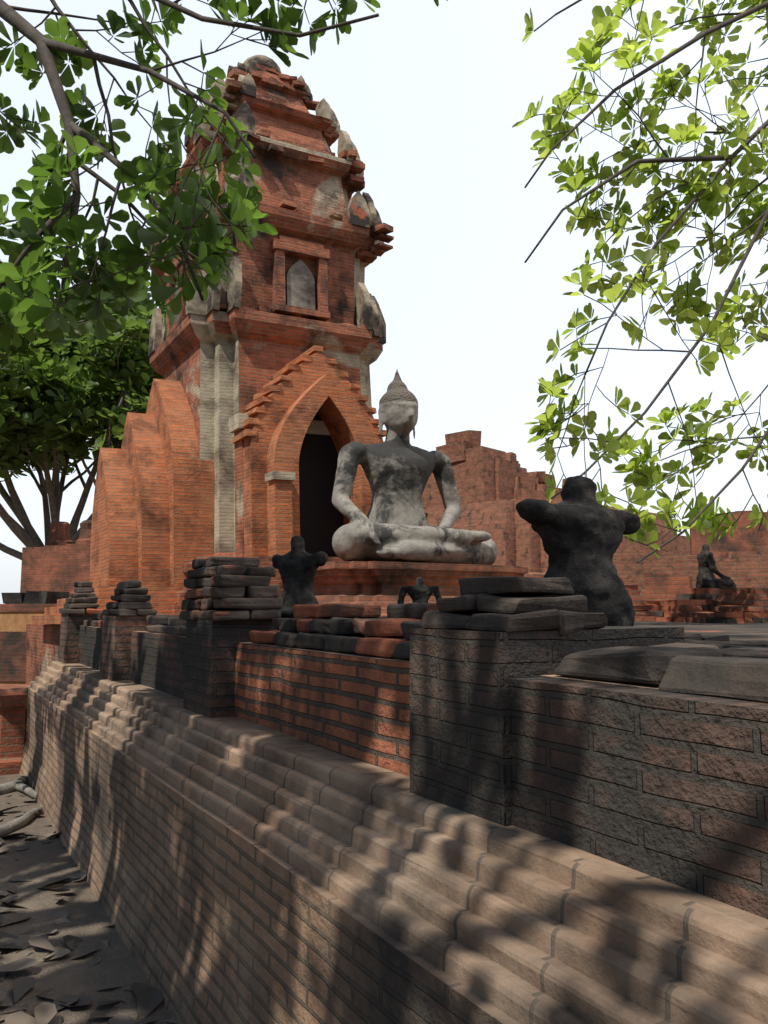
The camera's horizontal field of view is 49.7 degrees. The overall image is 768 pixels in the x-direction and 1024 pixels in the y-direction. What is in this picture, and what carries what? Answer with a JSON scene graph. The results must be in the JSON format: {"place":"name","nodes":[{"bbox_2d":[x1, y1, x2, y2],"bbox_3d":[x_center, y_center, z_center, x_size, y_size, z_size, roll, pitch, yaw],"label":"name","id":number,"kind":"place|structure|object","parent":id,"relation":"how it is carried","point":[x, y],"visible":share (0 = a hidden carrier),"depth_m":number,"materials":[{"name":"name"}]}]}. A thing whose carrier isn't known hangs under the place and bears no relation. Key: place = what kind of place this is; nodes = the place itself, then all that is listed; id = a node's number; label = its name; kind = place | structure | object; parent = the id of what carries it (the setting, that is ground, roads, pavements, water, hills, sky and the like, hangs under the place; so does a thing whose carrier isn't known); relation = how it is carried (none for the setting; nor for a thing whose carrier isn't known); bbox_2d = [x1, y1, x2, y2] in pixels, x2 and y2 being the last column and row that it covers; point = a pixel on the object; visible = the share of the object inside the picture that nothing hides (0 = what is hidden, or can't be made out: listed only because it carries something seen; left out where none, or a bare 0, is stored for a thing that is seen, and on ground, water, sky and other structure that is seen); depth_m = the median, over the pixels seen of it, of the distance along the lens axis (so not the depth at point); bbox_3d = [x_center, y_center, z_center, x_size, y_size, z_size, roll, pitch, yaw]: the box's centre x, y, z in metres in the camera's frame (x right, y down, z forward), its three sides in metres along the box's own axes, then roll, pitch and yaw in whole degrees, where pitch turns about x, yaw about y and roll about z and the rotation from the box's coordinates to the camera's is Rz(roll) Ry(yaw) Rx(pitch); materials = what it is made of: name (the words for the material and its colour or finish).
{"place":"outdoors","nodes":[
{"label":"outdoors","id":0,"kind":"place"},
{"bbox_2d":[0,774,174,1023],"bbox_3d":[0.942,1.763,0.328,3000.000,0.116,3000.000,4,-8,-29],"label":"ground","id":1,"kind":"structure","parent":0,"point":[42,864],"depth_m":4.38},
{"bbox_2d":[0,773,42,836],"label":"tree roots","id":2,"kind":"object","parent":1,"relation":"on","point":[20,785],"visible":0.33,"depth_m":7.02,"materials":[{"name":"grey plant"}]},
{"bbox_2d":[0,196,169,559],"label":"tree","id":3,"kind":"object","parent":1,"relation":"on","point":[64,398],"visible":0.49,"depth_m":27.75,"materials":[{"name":"green plant"}]},
{"bbox_2d":[0,777,176,1023],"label":"dry leaf litter","id":4,"kind":"object","parent":1,"relation":"on","point":[150,999],"visible":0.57,"depth_m":3.86,"materials":[{"name":"brown plant"}]},
{"bbox_2d":[0,0,447,447],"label":"overhanging tree","id":5,"kind":"object","parent":1,"relation":"on","point":[118,275],"visible":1,"depth_m":6.80,"materials":[{"name":"green plant"}]},
{"bbox_2d":[0,430,767,774],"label":"ruined brick walls","id":6,"kind":"structure","parent":1,"relation":"on","point":[494,486],"depth_m":26.69,"materials":[{"name":"orange brick"}]},
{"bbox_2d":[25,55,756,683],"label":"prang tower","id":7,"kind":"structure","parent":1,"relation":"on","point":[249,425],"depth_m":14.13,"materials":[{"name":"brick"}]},
{"bbox_2d":[313,561,527,616],"bbox_3d":[0.363,1.198,11.922,3.400,0.820,2.176,4,-8,-30],"label":"statue pedestal","id":8,"kind":"object","parent":7,"relation":"on","point":[381,583],"visible":0.27,"depth_m":10.81,"materials":[{"name":"brick"}]},
{"bbox_2d":[332,369,496,564],"bbox_3d":[0.375,-0.707,12.118,2.695,3.034,1.614,4,-8,-30],"label":"buddha statue","id":9,"kind":"object","parent":8,"relation":"on","point":[399,469],"visible":0.93,"depth_m":12.01,"materials":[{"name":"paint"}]},
{"bbox_2d":[19,614,767,1023],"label":"platform","id":10,"kind":"structure","parent":1,"relation":"on","point":[461,826],"depth_m":2.33,"materials":[{"name":"brick"}]},
{"bbox_2d":[59,556,767,702],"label":"loose bricks","id":11,"kind":"object","parent":10,"relation":"on","point":[229,588],"visible":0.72,"depth_m":2.54,"materials":[{"name":"brick"}]},
{"bbox_2d":[397,577,441,603],"bbox_3d":[0.427,1.008,9.436,0.645,0.547,0.395,1,-7,-9],"label":"torso","id":12,"kind":"object","parent":10,"relation":"on","point":[419,591],"visible":0.31,"depth_m":9.48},
{"bbox_2d":[516,475,640,625],"bbox_3d":[0.832,0.231,3.978,1.236,0.786,0.691,5,-9,-39],"label":"torso","id":13,"kind":"object","parent":10,"relation":"on","point":[580,530],"visible":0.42,"depth_m":3.73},
{"bbox_2d":[640,588,767,641],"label":"statue plinths","id":14,"kind":"object","parent":10,"relation":"on","point":[693,605],"visible":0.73,"depth_m":10.50,"materials":[{"name":"brick"}]},
{"bbox_2d":[696,544,736,587],"bbox_3d":[4.761,0.812,11.971,0.510,0.706,0.832,-1,-7,6],"label":"torso","id":15,"kind":"object","parent":14,"relation":"on","point":[705,577],"visible":0.83,"depth_m":11.78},
{"bbox_2d":[512,0,767,562],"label":"overhanging tree","id":16,"kind":"object","parent":1,"relation":"on","point":[710,194],"visible":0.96,"depth_m":8.86,"materials":[{"name":"green plant"}]},
{"bbox_2d":[270,536,327,617],"bbox_3d":[-0.741,0.548,6.311,0.886,0.752,0.543,-6,-9,40],"label":"torso","id":17,"kind":"object","parent":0,"point":[297,566],"visible":0.46,"depth_m":6.29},
{"bbox_2d":[0,0,767,603],"label":"sky","id":18,"kind":"structure","parent":0,"point":[429,97],"materials":[{"name":"white"}]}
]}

